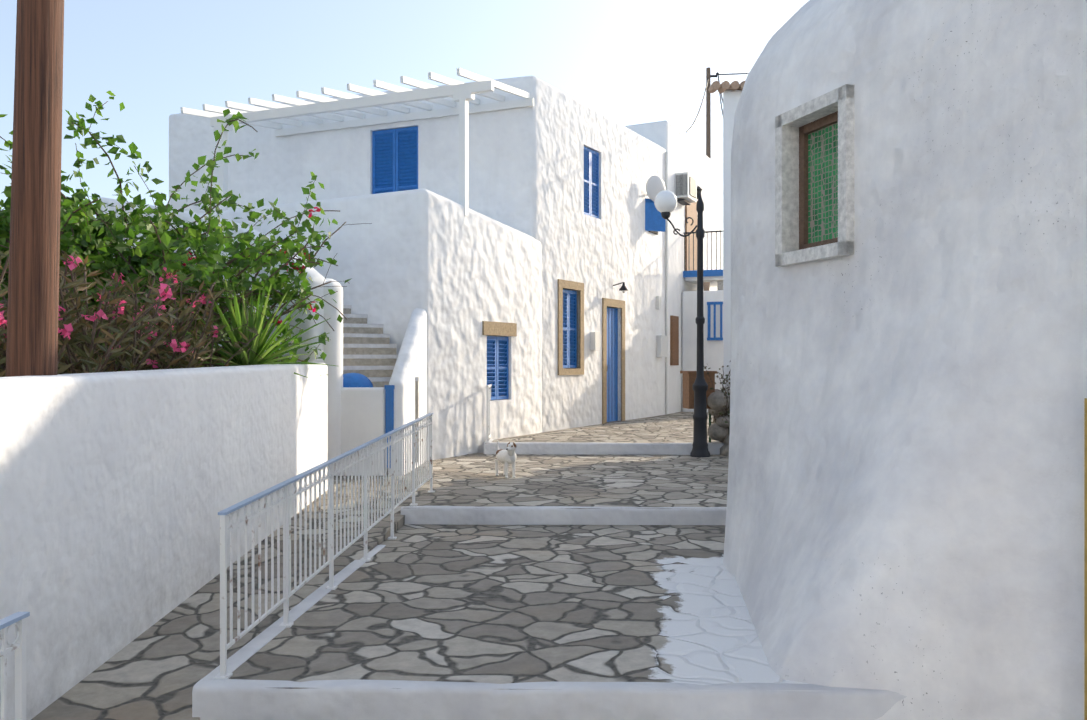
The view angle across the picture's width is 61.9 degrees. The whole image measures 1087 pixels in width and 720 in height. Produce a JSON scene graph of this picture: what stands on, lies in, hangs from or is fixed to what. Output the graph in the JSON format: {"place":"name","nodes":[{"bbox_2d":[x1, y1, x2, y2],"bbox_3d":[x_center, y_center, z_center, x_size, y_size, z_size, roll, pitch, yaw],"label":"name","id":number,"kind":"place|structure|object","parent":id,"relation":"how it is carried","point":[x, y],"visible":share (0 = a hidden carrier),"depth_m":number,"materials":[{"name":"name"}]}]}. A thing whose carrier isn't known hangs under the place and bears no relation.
{"place":"outdoors","nodes":[
{"label":"outdoors","id":0,"kind":"place"},
{"bbox_2d":[0,91,371,373],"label":"leafy bush","id":1,"kind":"object","parent":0,"point":[83,231],"depth_m":9.36,"materials":[{"name":"green plant"}]},
{"bbox_2d":[31,489,429,719],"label":"ramp paving","id":2,"kind":"structure","parent":0,"point":[161,668],"depth_m":5.54,"materials":[{"name":"grey stone"}]},
{"bbox_2d":[343,305,418,461],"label":"stair steps","id":3,"kind":"structure","parent":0,"point":[369,351],"depth_m":12.66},
{"bbox_2d":[0,0,808,268],"label":"sky","id":4,"kind":"structure","parent":0,"point":[632,62],"materials":[{"name":"blue"}]},
{"bbox_2d":[389,308,426,475],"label":"stair side wall","id":5,"kind":"structure","parent":0,"point":[410,364],"depth_m":12.11,"materials":[{"name":"white paint"}]},
{"bbox_2d":[229,524,808,688],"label":"platform paving","id":6,"kind":"structure","parent":0,"point":[500,604],"depth_m":5.77,"materials":[{"name":"grey stone"}]},
{"bbox_2d":[401,506,726,524],"bbox_3d":[6.321,1.562,8.888,15.462,0.220,0.152,0,0,1],"label":"kerb step","id":7,"kind":"object","parent":6,"relation":"on","point":[506,515],"visible":0.44,"depth_m":8.92,"materials":[{"name":"paint"}]},
{"bbox_2d":[334,453,728,508],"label":"platform paving","id":8,"kind":"structure","parent":0,"point":[605,480],"depth_m":10.90,"materials":[{"name":"grey stone"}]},
{"bbox_2d":[334,387,387,475],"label":"wall","id":9,"kind":"structure","parent":8,"relation":"on","point":[362,415],"depth_m":11.44,"materials":[{"name":"white paint"}]},
{"bbox_2d":[343,373,372,386],"bbox_3d":[-2.503,0.824,11.891,0.540,1.316,0.540,0,0,1],"label":"arched panel","id":10,"kind":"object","parent":9,"relation":"on","point":[354,380],"depth_m":11.71,"materials":[{"name":"paint"}]},
{"bbox_2d":[495,441,515,477],"bbox_3d":[-0.463,1.237,11.321,0.190,0.453,0.577,0,0,-21],"label":"cat","id":11,"kind":"object","parent":8,"relation":"on","point":[506,457],"visible":1,"depth_m":11.20},
{"bbox_2d":[484,442,723,454],"bbox_3d":[6.601,1.397,14.007,15.060,0.230,0.155,0,0,1],"label":"kerb step","id":12,"kind":"object","parent":8,"relation":"on","point":[599,448],"visible":0.33,"depth_m":14.02,"materials":[{"name":"paint"}]},
{"bbox_2d":[654,190,709,456],"bbox_3d":[2.104,-0.556,13.740,0.845,4.035,0.350,0,0,1],"label":"street lamp","id":13,"kind":"object","parent":8,"relation":"on","point":[665,202],"visible":1,"depth_m":13.68,"materials":[{"name":"black metal"}]},
{"bbox_2d":[680,371,716,442],"bbox_3d":[2.434,0.817,14.215,0.480,1.290,0.360,0,0,-11],"label":"box on post","id":14,"kind":"object","parent":8,"relation":"on","point":[689,377],"visible":0.38,"depth_m":14.09,"materials":[{"name":"brown wood"}]},
{"bbox_2d":[707,389,729,455],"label":"rubble wall","id":15,"kind":"structure","parent":8,"relation":"on","point":[718,430],"depth_m":13.88,"materials":[{"name":"grey stone"}]},
{"bbox_2d":[704,360,730,430],"bbox_3d":[3.262,0.634,14.018,1.717,1.420,1.198,0,0,1],"label":"creeper","id":16,"kind":"object","parent":15,"relation":"on","point":[723,388],"depth_m":13.89,"materials":[{"name":"plant"}]},
{"bbox_2d":[485,412,721,443],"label":"platform paving","id":17,"kind":"structure","parent":0,"point":[677,427],"depth_m":15.92,"materials":[{"name":"grey stone"}]},
{"bbox_2d":[169,76,665,431],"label":"house wall","id":18,"kind":"structure","parent":17,"relation":"on","point":[526,170],"depth_m":17.64,"materials":[{"name":"white paint"}]},
{"bbox_2d":[372,126,417,193],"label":"window shutters","id":19,"kind":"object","parent":18,"relation":"in","point":[394,160],"depth_m":17.08,"materials":[{"name":"blue wood"}]},
{"bbox_2d":[558,279,583,374],"bbox_3d":[0.437,-0.603,17.163,0.230,1.770,1.040,0,0,29],"label":"window frame","id":20,"kind":"structure","parent":18,"relation":"attached to","point":[568,317],"depth_m":17.19,"materials":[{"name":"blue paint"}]},
{"bbox_2d":[584,146,598,218],"bbox_3d":[0.884,-3.518,18.013,0.114,1.380,0.820,0,0,29],"label":"window","id":21,"kind":"structure","parent":18,"relation":"attached to","point":[591,183],"depth_m":18.03,"materials":[{"name":"blue paint"}]},
{"bbox_2d":[602,298,624,423],"bbox_3d":[1.376,0.022,18.866,0.230,2.560,1.090,0,0,29],"label":"ground door","id":22,"kind":"structure","parent":18,"relation":"attached to","point":[610,373],"depth_m":18.91,"materials":[{"name":"blue paint"}]},
{"bbox_2d":[590,152,667,413],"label":"wall fittings","id":23,"kind":"object","parent":18,"relation":"attached to","point":[661,344],"depth_m":21.38,"materials":[{"name":"white plastic"}]},
{"bbox_2d":[645,175,665,234],"bbox_3d":[2.542,-3.518,20.480,0.402,1.240,0.870,0,0,31],"label":"shutter and dish","id":24,"kind":"object","parent":18,"relation":"attached to","point":[655,222],"visible":0.71,"depth_m":20.36,"materials":[{"name":"blue paint"}]},
{"bbox_2d":[682,290,722,411],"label":"annex wall","id":25,"kind":"structure","parent":17,"relation":"on","point":[713,354],"depth_m":22.52,"materials":[{"name":"white paint"}]},
{"bbox_2d":[703,281,722,339],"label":"annex window","id":26,"kind":"structure","parent":25,"relation":"in","point":[715,320],"depth_m":22.28,"materials":[{"name":"blue wood"}]},
{"label":"ground","id":27,"kind":"structure","parent":0,"visible":0},
{"bbox_2d":[0,612,29,719],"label":"railing","id":28,"kind":"object","parent":27,"relation":"on","point":[17,620],"visible":1,"depth_m":3.19,"materials":[{"name":"metal"}]},
{"bbox_2d":[0,363,327,719],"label":"garden wall","id":29,"kind":"structure","parent":27,"relation":"on","point":[119,490],"depth_m":5.42,"materials":[{"name":"white paint"}]},
{"bbox_2d":[96,197,342,461],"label":"wall","id":30,"kind":"structure","parent":27,"relation":"on","point":[332,349],"depth_m":11.35,"materials":[{"name":"white paint"}]},
{"bbox_2d":[384,385,394,467],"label":"blue gate","id":31,"kind":"structure","parent":30,"relation":"attached to","point":[389,408],"depth_m":11.40,"materials":[{"name":"paint"}]},
{"bbox_2d":[203,545,385,678],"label":"kerb side","id":32,"kind":"structure","parent":27,"relation":"on","point":[242,655],"depth_m":5.59,"materials":[{"name":"paint"}]},
{"bbox_2d":[214,413,434,678],"bbox_3d":[-1.438,1.103,7.324,0.074,1.038,5.483,0,0,4],"label":"railing","id":33,"kind":"object","parent":32,"relation":"on","point":[285,487],"visible":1,"depth_m":6.07,"materials":[{"name":"metal"}]},
{"bbox_2d":[198,189,541,460],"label":"house wall","id":34,"kind":"structure","parent":27,"relation":"on","point":[453,271],"depth_m":13.83,"materials":[{"name":"white paint"}]},
{"bbox_2d":[180,68,533,216],"bbox_3d":[-3.142,-3.453,15.730,5.843,2.470,2.621,0,0,23],"label":"pergola","id":35,"kind":"object","parent":34,"relation":"on","point":[462,94],"visible":0.92,"depth_m":15.36,"materials":[{"name":"white paint"}]},
{"bbox_2d":[486,384,491,442],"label":"gate","id":36,"kind":"structure","parent":34,"relation":"attached to","point":[488,398],"depth_m":14.07,"materials":[{"name":"metal"}]},
{"bbox_2d":[482,321,516,399],"bbox_3d":[-0.799,0.027,14.883,0.230,1.290,1.020,0,0,29],"label":"block window","id":37,"kind":"structure","parent":34,"relation":"on","point":[498,361],"depth_m":14.89,"materials":[{"name":"blue paint"}]},
{"bbox_2d":[192,678,906,719],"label":"kerb step","id":38,"kind":"object","parent":27,"relation":"on","point":[243,699],"visible":0.71,"depth_m":4.45,"materials":[{"name":"paint"}]},
{"bbox_2d":[625,120,720,413],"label":"building","id":39,"kind":"structure","parent":27,"relation":"on","point":[685,154],"depth_m":22.63,"materials":[{"name":"white paint"}]},
{"bbox_2d":[670,172,722,364],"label":"house fittings","id":40,"kind":"object","parent":39,"relation":"attached to","point":[687,191],"visible":0.6,"depth_m":22.58,"materials":[{"name":"brown wood"}]},
{"bbox_2d":[686,67,747,158],"bbox_3d":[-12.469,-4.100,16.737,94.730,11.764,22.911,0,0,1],"label":"utility pole","id":41,"kind":"object","parent":27,"relation":"on","point":[708,113],"visible":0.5,"depth_m":27.76,"materials":[{"name":"brown wood"}]},
{"bbox_2d":[723,90,741,414],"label":"house wall","id":42,"kind":"structure","parent":27,"relation":"on","point":[731,98],"depth_m":14.52,"materials":[{"name":"white paint"}]},
{"bbox_2d":[708,80,744,92],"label":"roof tiles","id":43,"kind":"object","parent":42,"relation":"on","point":[715,86],"visible":0.83,"depth_m":14.39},
{"bbox_2d":[723,0,1086,719],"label":"building wall","id":44,"kind":"structure","parent":27,"relation":"on","point":[905,502],"depth_m":4.74,"materials":[{"name":"white paint"}]},
{"bbox_2d":[775,84,854,266],"bbox_3d":[1.886,-1.203,6.124,0.220,1.070,0.813,0,0,-18],"label":"window","id":45,"kind":"structure","parent":44,"relation":"attached to","point":[814,179],"depth_m":6.24,"materials":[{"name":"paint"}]},
{"bbox_2d":[1084,398,1086,719],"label":"ochre door jamb","id":46,"kind":"object","parent":44,"relation":"attached to","point":[1085,558],"visible":1,"depth_m":4.06,"materials":[{"name":"paint"}]},
{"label":"garden soil","id":47,"kind":"structure","parent":0,"visible":0},
{"bbox_2d":[5,0,63,376],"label":"utility pole","id":48,"kind":"object","parent":47,"relation":"on","point":[33,306],"depth_m":5.05,"materials":[{"name":"brown wood"}]},
{"bbox_2d":[0,250,258,376],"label":"oleander","id":49,"kind":"object","parent":47,"relation":"on","point":[84,353],"depth_m":6.81,"materials":[{"name":"plant"}]},
{"bbox_2d":[177,269,335,377],"bbox_3d":[-3.028,-0.381,9.354,1.814,1.177,1.884,0,0,1],"label":"yucca plant","id":50,"kind":"object","parent":47,"relation":"on","point":[260,345],"visible":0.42,"depth_m":9.19,"materials":[{"name":"green plant"}]}
]}

